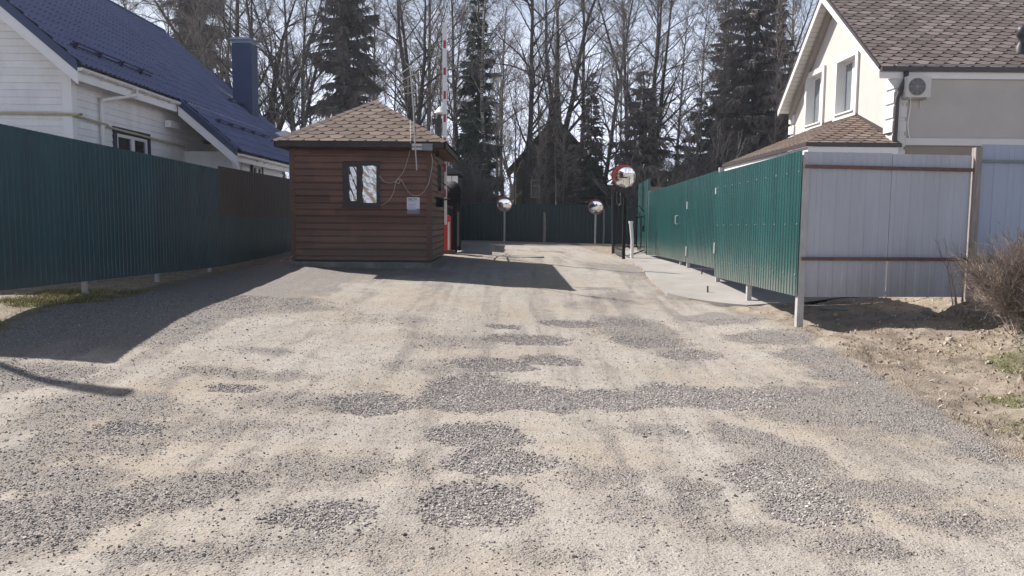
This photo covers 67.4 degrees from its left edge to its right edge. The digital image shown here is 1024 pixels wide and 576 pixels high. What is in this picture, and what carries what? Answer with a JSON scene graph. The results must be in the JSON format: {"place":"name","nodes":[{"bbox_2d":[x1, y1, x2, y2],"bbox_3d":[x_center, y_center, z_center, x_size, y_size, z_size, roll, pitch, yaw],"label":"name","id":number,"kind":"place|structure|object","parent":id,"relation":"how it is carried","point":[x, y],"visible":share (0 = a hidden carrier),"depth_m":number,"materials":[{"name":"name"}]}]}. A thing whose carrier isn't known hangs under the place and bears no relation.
{"place":"outdoors","nodes":[
{"label":"outdoors","id":0,"kind":"place"},
{"bbox_2d":[0,267,235,329],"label":"grass","id":1,"kind":"structure","parent":0,"point":[62,296],"depth_m":10.48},
{"bbox_2d":[111,0,816,196],"label":"sky","id":2,"kind":"structure","parent":0,"point":[528,18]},
{"bbox_2d":[87,318,873,533],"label":"gravel","id":3,"kind":"structure","parent":0,"point":[497,394],"depth_m":5.74,"materials":[{"name":"gravel"}]},
{"bbox_2d":[0,240,1023,575],"bbox_3d":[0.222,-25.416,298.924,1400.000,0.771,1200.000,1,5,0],"label":"ground","id":4,"kind":"structure","parent":0,"point":[556,282],"depth_m":5.87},
{"bbox_2d":[0,124,290,293],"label":"metal fence","id":5,"kind":"object","parent":4,"relation":"on","point":[147,214],"visible":0.97,"depth_m":11.77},
{"bbox_2d":[0,0,290,254],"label":"white house","id":6,"kind":"structure","parent":4,"relation":"on","point":[110,73],"depth_m":18.13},
{"bbox_2d":[112,126,150,154],"bbox_3d":[-8.697,-2.928,17.593,0.075,1.350,1.709,1,5,0],"label":"window","id":7,"kind":"structure","parent":6,"relation":"in","point":[122,140],"depth_m":17.52,"materials":[{"name":"white plastic"}]},
{"bbox_2d":[141,0,179,36],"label":"bare tree","id":8,"kind":"object","parent":4,"relation":"on","point":[160,13],"visible":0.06,"depth_m":53.82,"materials":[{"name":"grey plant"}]},
{"bbox_2d":[156,0,229,81],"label":"spruce tree","id":9,"kind":"object","parent":4,"relation":"on","point":[185,11],"visible":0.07,"depth_m":48.19,"materials":[{"name":"plant"}]},
{"bbox_2d":[113,0,332,130],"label":"bare tree","id":10,"kind":"object","parent":4,"relation":"on","point":[271,93],"visible":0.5,"depth_m":44.07,"materials":[{"name":"brown plant"}]},
{"bbox_2d":[157,0,300,123],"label":"bare tree","id":11,"kind":"object","parent":4,"relation":"on","point":[202,46],"visible":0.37,"depth_m":43.18,"materials":[{"name":"brown plant"}]},
{"bbox_2d":[171,0,289,114],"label":"bare tree","id":12,"kind":"object","parent":4,"relation":"on","point":[225,30],"visible":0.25,"depth_m":45.40,"materials":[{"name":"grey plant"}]},
{"bbox_2d":[231,0,299,177],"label":"bare tree","id":13,"kind":"object","parent":4,"relation":"on","point":[272,6],"visible":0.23,"depth_m":59.15,"materials":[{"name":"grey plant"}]},
{"bbox_2d":[194,0,400,131],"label":"bare tree","id":14,"kind":"object","parent":4,"relation":"on","point":[290,119],"visible":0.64,"depth_m":44.14,"materials":[{"name":"brown plant"}]},
{"bbox_2d":[264,0,331,129],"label":"bare tree","id":15,"kind":"object","parent":4,"relation":"on","point":[301,55],"visible":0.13,"depth_m":57.96,"materials":[{"name":"brown plant"}]},
{"bbox_2d":[287,41,315,130],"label":"sapling","id":16,"kind":"object","parent":4,"relation":"on","point":[304,97],"visible":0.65,"depth_m":43.41,"materials":[{"name":"brown plant"}]},
{"bbox_2d":[306,0,386,119],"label":"spruce tree","id":17,"kind":"object","parent":4,"relation":"on","point":[344,32],"visible":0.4,"depth_m":44.46,"materials":[{"name":"green needles"},{"name":"dark bark"}]},
{"bbox_2d":[271,100,458,267],"bbox_3d":[-3.055,-2.233,17.272,3.612,3.908,3.826,1,5,0],"label":"guard hut","id":18,"kind":"object","parent":4,"relation":"on","point":[341,193],"visible":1,"depth_m":15.90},
{"bbox_2d":[342,161,380,207],"bbox_3d":[-3.109,-2.132,15.886,0.812,0.954,0.140,1,5,0],"label":"window","id":19,"kind":"structure","parent":18,"relation":"in","point":[360,179],"depth_m":15.87,"materials":[{"name":"grey"}]},
{"bbox_2d":[379,123,432,204],"bbox_3d":[-2.182,-2.588,15.784,0.954,1.791,0.584,4,6,31],"label":"cable","id":20,"kind":"object","parent":18,"relation":"attached to","point":[398,178],"visible":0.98,"depth_m":15.81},
{"bbox_2d":[399,60,421,169],"bbox_3d":[-2.020,-3.439,15.271,0.459,2.168,0.405,1,5,0],"label":"antenna","id":21,"kind":"object","parent":18,"relation":"attached to","point":[411,85],"visible":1,"depth_m":15.23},
{"bbox_2d":[407,197,419,213],"bbox_3d":[-2.040,-1.703,15.876,0.264,0.338,0.012,1,5,0],"label":"sign","id":22,"kind":"object","parent":18,"relation":"attached to","point":[413,205],"visible":1,"depth_m":15.87,"materials":[{"name":"paper"}]},
{"bbox_2d":[437,160,440,194],"bbox_3d":[-1.652,-2.496,17.423,0.028,0.750,0.850,1,5,0],"label":"side window","id":23,"kind":"structure","parent":18,"relation":"in","point":[438,162],"depth_m":17.21,"materials":[{"name":"black glass"}]},
{"bbox_2d":[444,181,460,205],"bbox_3d":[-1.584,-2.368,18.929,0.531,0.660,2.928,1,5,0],"label":"traffic mirror","id":24,"kind":"object","parent":18,"relation":"attached to","point":[453,193],"visible":0.8,"depth_m":20.02,"materials":[{"name":"black metal"}]},
{"bbox_2d":[350,0,393,102],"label":"bare tree","id":25,"kind":"object","parent":4,"relation":"on","point":[380,82],"visible":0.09,"depth_m":60.29,"materials":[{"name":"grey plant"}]},
{"bbox_2d":[335,0,415,102],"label":"bare tree","id":26,"kind":"object","parent":4,"relation":"on","point":[374,8],"visible":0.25,"depth_m":58.81,"materials":[{"name":"brown plant"}]},
{"bbox_2d":[370,20,398,106],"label":"sapling","id":27,"kind":"object","parent":4,"relation":"on","point":[384,73],"visible":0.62,"depth_m":42.92,"materials":[{"name":"brown plant"}]},
{"bbox_2d":[370,0,431,113],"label":"bare tree","id":28,"kind":"object","parent":4,"relation":"on","point":[395,63],"visible":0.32,"depth_m":50.28,"materials":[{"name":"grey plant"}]},
{"bbox_2d":[316,0,496,129],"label":"bare tree","id":29,"kind":"object","parent":4,"relation":"on","point":[419,103],"visible":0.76,"depth_m":45.60,"materials":[{"name":"brown plant"}]},
{"bbox_2d":[392,26,422,123],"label":"sapling","id":30,"kind":"object","parent":4,"relation":"on","point":[409,88],"visible":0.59,"depth_m":43.10,"materials":[{"name":"brown plant"}]},
{"bbox_2d":[374,0,493,130],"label":"bare tree","id":31,"kind":"object","parent":4,"relation":"on","point":[417,47],"visible":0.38,"depth_m":53.27,"materials":[{"name":"brown plant"}]},
{"bbox_2d":[432,107,442,136],"bbox_3d":[-2.786,-4.159,29.575,0.590,5.548,0.570,1,5,0],"label":"street lamp","id":32,"kind":"object","parent":4,"relation":"on","point":[437,122],"visible":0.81,"depth_m":29.40,"materials":[{"name":"grey metal"}]},
{"bbox_2d":[421,1,459,145],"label":"bare tree","id":33,"kind":"object","parent":4,"relation":"on","point":[438,57],"visible":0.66,"depth_m":43.23,"materials":[{"name":"plant"}]},
{"bbox_2d":[442,22,454,253],"bbox_3d":[-1.605,-3.667,19.435,0.302,5.828,0.534,1,5,0],"label":"road barrier","id":34,"kind":"object","parent":4,"relation":"on","point":[447,234],"visible":0.78,"depth_m":19.14,"materials":[{"name":"metal"}]},
{"bbox_2d":[447,168,464,233],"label":"shed","id":35,"kind":"structure","parent":4,"relation":"on","point":[454,175],"depth_m":37.00,"materials":[{"name":"white paint"}]},
{"bbox_2d":[453,198,460,252],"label":"metal gate","id":36,"kind":"structure","parent":4,"relation":"on","point":[456,227],"depth_m":22.51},
{"bbox_2d":[403,0,511,168],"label":"bare tree","id":37,"kind":"object","parent":4,"relation":"on","point":[453,85],"visible":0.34,"depth_m":51.59,"materials":[{"name":"brown plant"}]},
{"bbox_2d":[432,0,501,148],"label":"bare tree","id":38,"kind":"object","parent":4,"relation":"on","point":[465,45],"visible":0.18,"depth_m":55.89,"materials":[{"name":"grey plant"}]},
{"bbox_2d":[447,110,497,203],"bbox_3d":[-2.333,-5.995,43.699,4.185,8.023,4.471,-1,5,-15],"label":"spruce tree","id":39,"kind":"object","parent":4,"relation":"on","point":[470,147],"visible":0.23,"depth_m":43.28,"materials":[{"name":"green plant"}]},
{"bbox_2d":[453,0,506,197],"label":"spruce tree","id":40,"kind":"object","parent":4,"relation":"on","point":[469,90],"visible":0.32,"depth_m":45.99,"materials":[{"name":"green plant"}]},
{"bbox_2d":[448,152,511,205],"bbox_3d":[-2.440,-4.978,42.155,4.726,4.733,4.850,-1,5,-12],"label":"undergrowth shrub","id":41,"kind":"object","parent":4,"relation":"on","point":[480,192],"visible":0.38,"depth_m":41.71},
{"bbox_2d":[462,172,501,203],"bbox_3d":[-3.119,-4.597,42.562,5.643,3.898,5.332,1,5,2],"label":"undergrowth shrub","id":42,"kind":"object","parent":4,"relation":"on","point":[485,201],"visible":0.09,"depth_m":41.55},
{"bbox_2d":[447,147,517,203],"bbox_3d":[-3.085,-5.367,41.989,5.663,5.526,5.519,5,7,39],"label":"undergrowth shrub","id":43,"kind":"object","parent":4,"relation":"on","point":[472,172],"visible":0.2,"depth_m":41.73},
{"bbox_2d":[441,0,534,195],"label":"birch tree","id":44,"kind":"object","parent":4,"relation":"on","point":[494,56],"visible":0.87,"depth_m":44.86,"materials":[{"name":"plant"}]},
{"bbox_2d":[483,54,513,199],"bbox_3d":[-0.948,-7.727,43.040,1.717,10.565,1.582,3,6,23],"label":"sapling","id":45,"kind":"object","parent":4,"relation":"on","point":[496,112],"visible":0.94,"depth_m":42.92,"materials":[{"name":"brown plant"}]},
{"bbox_2d":[491,118,516,198],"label":"sapling","id":46,"kind":"object","parent":4,"relation":"on","point":[504,160],"visible":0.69,"depth_m":43.46,"materials":[{"name":"brown plant"}]},
{"bbox_2d":[497,196,511,241],"bbox_3d":[-0.389,-3.412,39.269,0.746,2.511,0.520,-3,6,-31],"label":"traffic mirror","id":47,"kind":"object","parent":4,"relation":"on","point":[504,204],"visible":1,"depth_m":39.24,"materials":[{"name":"silver glass"}]},
{"bbox_2d":[479,0,534,194],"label":"bare tree","id":48,"kind":"object","parent":4,"relation":"on","point":[501,102],"visible":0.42,"depth_m":64.02,"materials":[{"name":"brown plant"}]},
{"bbox_2d":[0,292,1023,575],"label":"scattered pebbles","id":49,"kind":"object","parent":4,"relation":"on","point":[174,496],"visible":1,"depth_m":5.32,"materials":[{"name":"gravel"}]},
{"bbox_2d":[504,31,533,203],"bbox_3d":[0.210,-9.132,47.107,2.081,12.806,1.918,-1,5,-17],"label":"sapling","id":50,"kind":"object","parent":4,"relation":"on","point":[515,103],"visible":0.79,"depth_m":46.83,"materials":[{"name":"brown plant"}]},
{"bbox_2d":[524,109,549,203],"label":"sapling","id":51,"kind":"object","parent":4,"relation":"on","point":[537,171],"visible":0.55,"depth_m":46.02,"materials":[{"name":"brown plant"}]},
{"bbox_2d":[530,101,556,240],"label":"sapling","id":52,"kind":"object","parent":4,"relation":"on","point":[539,151],"visible":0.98,"depth_m":42.70,"materials":[{"name":"brown plant"}]},
{"bbox_2d":[484,0,608,203],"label":"bare tree","id":53,"kind":"object","parent":4,"relation":"on","point":[531,73],"visible":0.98,"depth_m":44.60,"materials":[{"name":"brown plant"}]},
{"bbox_2d":[534,93,559,203],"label":"sapling","id":54,"kind":"object","parent":4,"relation":"on","point":[545,145],"visible":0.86,"depth_m":42.95,"materials":[{"name":"brown plant"}]},
{"bbox_2d":[461,204,637,243],"bbox_3d":[0.025,-3.420,40.848,31.990,2.092,0.022,1,5,0],"label":"metal fence","id":55,"kind":"object","parent":4,"relation":"on","point":[564,223],"visible":0.16,"depth_m":40.84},
{"bbox_2d":[449,0,653,204],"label":"bare tree","id":56,"kind":"object","parent":4,"relation":"on","point":[558,159],"visible":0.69,"depth_m":49.04,"materials":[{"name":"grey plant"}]},
{"bbox_2d":[503,10,603,144],"bbox_3d":[2.064,-11.874,57.794,8.795,16.334,8.237,2,5,20],"label":"bare tree","id":57,"kind":"object","parent":4,"relation":"on","point":[527,105],"visible":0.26,"depth_m":57.47,"materials":[{"name":"brown plant"}]},
{"bbox_2d":[547,82,578,204],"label":"sapling","id":58,"kind":"object","parent":4,"relation":"on","point":[564,160],"visible":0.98,"depth_m":42.75,"materials":[{"name":"brown plant"}]},
{"bbox_2d":[334,13,794,203],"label":"distant wood","id":59,"kind":"object","parent":4,"relation":"on","point":[518,154],"visible":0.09,"depth_m":83.37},
{"bbox_2d":[564,69,611,204],"bbox_3d":[4.731,-7.204,46.006,4.112,11.635,4.027,-2,6,-25],"label":"spruce tree","id":60,"kind":"object","parent":4,"relation":"on","point":[581,161],"visible":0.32,"depth_m":45.74,"materials":[{"name":"green plant"}]},
{"bbox_2d":[539,0,645,141],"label":"bare tree","id":61,"kind":"object","parent":4,"relation":"on","point":[583,71],"visible":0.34,"depth_m":53.93,"materials":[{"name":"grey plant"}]},
{"bbox_2d":[574,148,611,204],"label":"spruce tree","id":62,"kind":"object","parent":4,"relation":"on","point":[594,192],"visible":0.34,"depth_m":43.28,"materials":[{"name":"green plant"}]},
{"bbox_2d":[588,199,603,243],"bbox_3d":[4.222,-3.237,38.775,0.761,2.470,0.509,5,7,39],"label":"traffic mirror","id":63,"kind":"object","parent":4,"relation":"on","point":[595,206],"visible":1,"depth_m":38.76,"materials":[{"name":"silver glass"}]},
{"bbox_2d":[533,0,672,184],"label":"bare tree","id":64,"kind":"object","parent":4,"relation":"on","point":[607,80],"visible":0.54,"depth_m":46.94,"materials":[{"name":"brown plant"}]},
{"bbox_2d":[601,42,629,174],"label":"sapling","id":65,"kind":"object","parent":4,"relation":"on","point":[616,105],"visible":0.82,"depth_m":44.48,"materials":[{"name":"brown plant"}]},
{"bbox_2d":[611,184,625,258],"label":"metal gate","id":66,"kind":"structure","parent":4,"relation":"on","point":[622,232],"depth_m":22.74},
{"bbox_2d":[602,0,636,155],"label":"bare tree","id":67,"kind":"object","parent":4,"relation":"on","point":[622,62],"visible":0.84,"depth_m":44.95,"materials":[{"name":"brown plant"}]},
{"bbox_2d":[610,165,635,253],"bbox_3d":[3.513,-2.484,24.495,0.782,2.856,0.626,1,5,0],"label":"traffic mirror","id":68,"kind":"object","parent":4,"relation":"on","point":[625,175],"visible":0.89,"depth_m":24.36,"materials":[{"name":"silver glass"}]},
{"bbox_2d":[585,0,674,149],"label":"bare tree","id":69,"kind":"object","parent":4,"relation":"on","point":[638,66],"visible":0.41,"depth_m":52.45,"materials":[{"name":"brown plant"}]},
{"bbox_2d":[540,0,726,142],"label":"bare tree","id":70,"kind":"object","parent":4,"relation":"on","point":[657,53],"visible":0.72,"depth_m":48.30,"materials":[{"name":"brown plant"}]},
{"bbox_2d":[585,152,701,206],"bbox_3d":[7.954,-4.839,41.705,7.283,5.030,6.881,4,6,31],"label":"undergrowth shrub","id":71,"kind":"object","parent":4,"relation":"on","point":[628,196],"visible":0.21,"depth_m":41.28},
{"bbox_2d":[603,71,685,204],"bbox_3d":[7.424,-6.939,44.020,5.662,10.854,6.049,1,5,5],"label":"spruce tree","id":72,"kind":"object","parent":4,"relation":"on","point":[648,151],"visible":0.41,"depth_m":43.42,"materials":[{"name":"green plant"}]},
{"bbox_2d":[618,0,684,148],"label":"bare tree","id":73,"kind":"object","parent":4,"relation":"on","point":[664,14],"visible":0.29,"depth_m":53.37,"materials":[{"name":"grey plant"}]},
{"bbox_2d":[655,100,673,170],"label":"sapling","id":74,"kind":"object","parent":4,"relation":"on","point":[671,160],"visible":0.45,"depth_m":45.85,"materials":[{"name":"brown plant"}]},
{"bbox_2d":[637,154,718,186],"bbox_3d":[9.622,-5.166,43.917,5.266,5.273,5.404,3,6,27],"label":"undergrowth shrub","id":75,"kind":"object","parent":4,"relation":"on","point":[673,168],"visible":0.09,"depth_m":43.07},
{"bbox_2d":[648,0,709,161],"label":"bare tree","id":76,"kind":"object","parent":4,"relation":"on","point":[685,75],"visible":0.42,"depth_m":58.62,"materials":[{"name":"brown plant"}]},
{"bbox_2d":[653,161,717,186],"bbox_3d":[10.142,-4.788,42.297,4.799,4.806,4.925,-4,7,-40],"label":"undergrowth shrub","id":77,"kind":"object","parent":4,"relation":"on","point":[684,178],"visible":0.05,"depth_m":41.76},
{"bbox_2d":[676,107,700,179],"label":"sapling","id":78,"kind":"object","parent":4,"relation":"on","point":[688,134],"visible":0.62,"depth_m":42.84,"materials":[{"name":"brown plant"}]},
{"bbox_2d":[682,43,713,173],"bbox_3d":[10.594,-8.132,44.144,1.860,11.725,1.822,-3,6,-34],"label":"sapling","id":79,"kind":"object","parent":4,"relation":"on","point":[703,107],"visible":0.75,"depth_m":43.88,"materials":[{"name":"grey plant"}]},
{"bbox_2d":[672,98,728,175],"bbox_3d":[11.128,-6.473,45.477,5.260,9.438,4.923,3,6,26],"label":"spruce tree","id":80,"kind":"object","parent":4,"relation":"on","point":[707,126],"visible":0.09,"depth_m":45.06,"materials":[{"name":"green plant"}]},
{"bbox_2d":[643,113,772,183],"bbox_3d":[11.234,-6.189,44.430,7.288,7.298,7.479,-4,7,-42],"label":"undergrowth shrub","id":81,"kind":"object","parent":4,"relation":"on","point":[723,156],"visible":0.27,"depth_m":43.31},
{"bbox_2d":[666,0,753,167],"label":"bare tree","id":82,"kind":"object","parent":4,"relation":"on","point":[713,81],"visible":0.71,"depth_m":47.48,"materials":[{"name":"brown plant"}]},
{"bbox_2d":[667,0,756,146],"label":"bare tree","id":83,"kind":"object","parent":4,"relation":"on","point":[725,82],"visible":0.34,"depth_m":49.24,"materials":[{"name":"brown plant"}]},
{"bbox_2d":[699,0,745,152],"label":"spruce tree","id":84,"kind":"object","parent":4,"relation":"on","point":[714,109],"visible":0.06,"depth_m":54.56,"materials":[{"name":"green plant"}]},
{"bbox_2d":[647,150,809,326],"bbox_3d":[3.977,-1.084,16.635,0.175,2.791,12.129,1,5,0],"label":"metal fence","id":85,"kind":"object","parent":4,"relation":"on","point":[746,225],"visible":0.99,"depth_m":13.07,"materials":[{"name":"green metal"}]},
{"bbox_2d":[637,178,650,254],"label":"metal gate","id":86,"kind":"structure","parent":85,"relation":"attached to","point":[644,188],"depth_m":23.70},
{"bbox_2d":[647,180,687,261],"bbox_3d":[3.931,-1.721,19.874,0.072,1.877,4.958,1,5,0],"label":"wicket door","id":87,"kind":"structure","parent":85,"relation":"in","point":[667,208],"depth_m":19.38,"materials":[{"name":"green metal"}]},
{"bbox_2d":[686,0,787,136],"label":"bare tree","id":88,"kind":"object","parent":4,"relation":"on","point":[738,6],"visible":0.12,"depth_m":48.51,"materials":[{"name":"brown plant"}]},
{"bbox_2d":[703,0,797,160],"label":"spruce tree","id":89,"kind":"object","parent":4,"relation":"on","point":[754,60],"visible":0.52,"depth_m":45.34,"materials":[{"name":"green plant"}]},
{"bbox_2d":[713,0,817,134],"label":"bare tree","id":90,"kind":"object","parent":4,"relation":"on","point":[792,37],"visible":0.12,"depth_m":48.02,"materials":[{"name":"brown plant"}]},
{"bbox_2d":[758,0,791,155],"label":"spruce tree","id":91,"kind":"object","parent":4,"relation":"on","point":[783,25],"visible":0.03,"depth_m":50.43,"materials":[{"name":"green plant"}]},
{"bbox_2d":[757,0,793,152],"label":"bare tree","id":92,"kind":"object","parent":4,"relation":"on","point":[782,85],"visible":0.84,"depth_m":43.17,"materials":[{"name":"brown plant"}]},
{"bbox_2d":[771,0,809,73],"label":"bare tree","id":93,"kind":"object","parent":4,"relation":"on","point":[791,24],"visible":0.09,"depth_m":54.81,"materials":[{"name":"brown plant"}]},
{"bbox_2d":[820,305,852,310],"bbox_3d":[5.084,0.320,11.888,0.600,0.048,0.600,1,5,0],"label":"manhole cover","id":94,"kind":"object","parent":4,"relation":"on","point":[829,308],"visible":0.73,"depth_m":11.77,"materials":[{"name":"concrete"}]},
{"bbox_2d":[712,287,1023,425],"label":"earth clods","id":95,"kind":"object","parent":4,"relation":"on","point":[981,331],"visible":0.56,"depth_m":9.63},
{"bbox_2d":[722,0,1023,256],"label":"beige house","id":96,"kind":"structure","parent":4,"relation":"on","point":[856,62],"depth_m":22.39,"materials":[{"name":"paint"}]},
{"bbox_2d":[803,65,825,131],"bbox_3d":[10.723,-6.619,27.003,0.370,2.056,1.696,1,5,0],"label":"window","id":97,"kind":"structure","parent":96,"relation":"in","point":[814,94],"depth_m":27.42,"materials":[{"name":"white paint"}]},
{"bbox_2d":[832,48,859,121],"bbox_3d":[10.722,-6.429,24.440,0.370,2.027,1.691,1,5,0],"label":"window","id":98,"kind":"structure","parent":96,"relation":"in","point":[846,73],"depth_m":24.81,"materials":[{"name":"white paint"}]},
{"bbox_2d":[901,76,931,137],"bbox_3d":[11.116,-4.954,21.179,0.653,1.684,0.409,1,5,0],"label":"air conditioner","id":99,"kind":"object","parent":96,"relation":"attached to","point":[917,87],"visible":1,"depth_m":20.98,"materials":[{"name":"white plastic"}]},
{"bbox_2d":[800,147,982,300],"bbox_3d":[5.191,-0.721,10.603,2.410,2.420,0.102,1,5,0],"label":"metal fence","id":100,"kind":"object","parent":4,"relation":"on","point":[850,223],"visible":0.98,"depth_m":10.59,"materials":[{"name":"grey metal"}]},
{"bbox_2d":[796,303,1023,437],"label":"dry grass","id":101,"kind":"structure","parent":4,"relation":"on","point":[902,352],"depth_m":8.77,"materials":[{"name":"plant"}]},
{"bbox_2d":[801,305,1023,452],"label":"dry leaves","id":102,"kind":"object","parent":4,"relation":"on","point":[1009,435],"visible":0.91,"depth_m":8.02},
{"bbox_2d":[933,237,978,316],"bbox_3d":[5.908,-0.134,10.133,0.548,1.086,0.500,-3,6,-36],"label":"cane plant","id":103,"kind":"object","parent":4,"relation":"on","point":[955,297],"visible":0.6,"depth_m":10.16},
{"bbox_2d":[939,222,1023,335],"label":"bare bush","id":104,"kind":"object","parent":4,"relation":"on","point":[1004,284],"visible":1,"depth_m":8.90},
{"bbox_2d":[946,315,1023,431],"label":"grass","id":105,"kind":"structure","parent":4,"relation":"on","point":[1002,372],"depth_m":7.87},
{"bbox_2d":[977,144,1023,259],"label":"metal fence","id":106,"kind":"object","parent":4,"relation":"on","point":[1002,190],"visible":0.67,"depth_m":10.59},
{"bbox_2d":[507,122,596,204],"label":"timber house","id":107,"kind":"structure","parent":0,"point":[532,197],"depth_m":53.50,"materials":[{"name":"brown wood"}]},
{"bbox_2d":[617,251,885,306],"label":"path","id":108,"kind":"structure","parent":0,"point":[671,278],"depth_m":14.44,"materials":[{"name":"concrete"}]},
{"bbox_2d":[629,221,633,257],"bbox_3d":[3.285,-1.280,21.188,0.165,1.131,0.132,1,5,0],"label":"bollard","id":109,"kind":"object","parent":108,"relation":"on","point":[632,239],"visible":0.9,"depth_m":21.15,"materials":[{"name":"white plastic"}]},
{"bbox_2d":[625,205,645,255],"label":"wicket gate","id":110,"kind":"structure","parent":108,"relation":"on","point":[642,229],"depth_m":23.50,"materials":[{"name":"black metal"}]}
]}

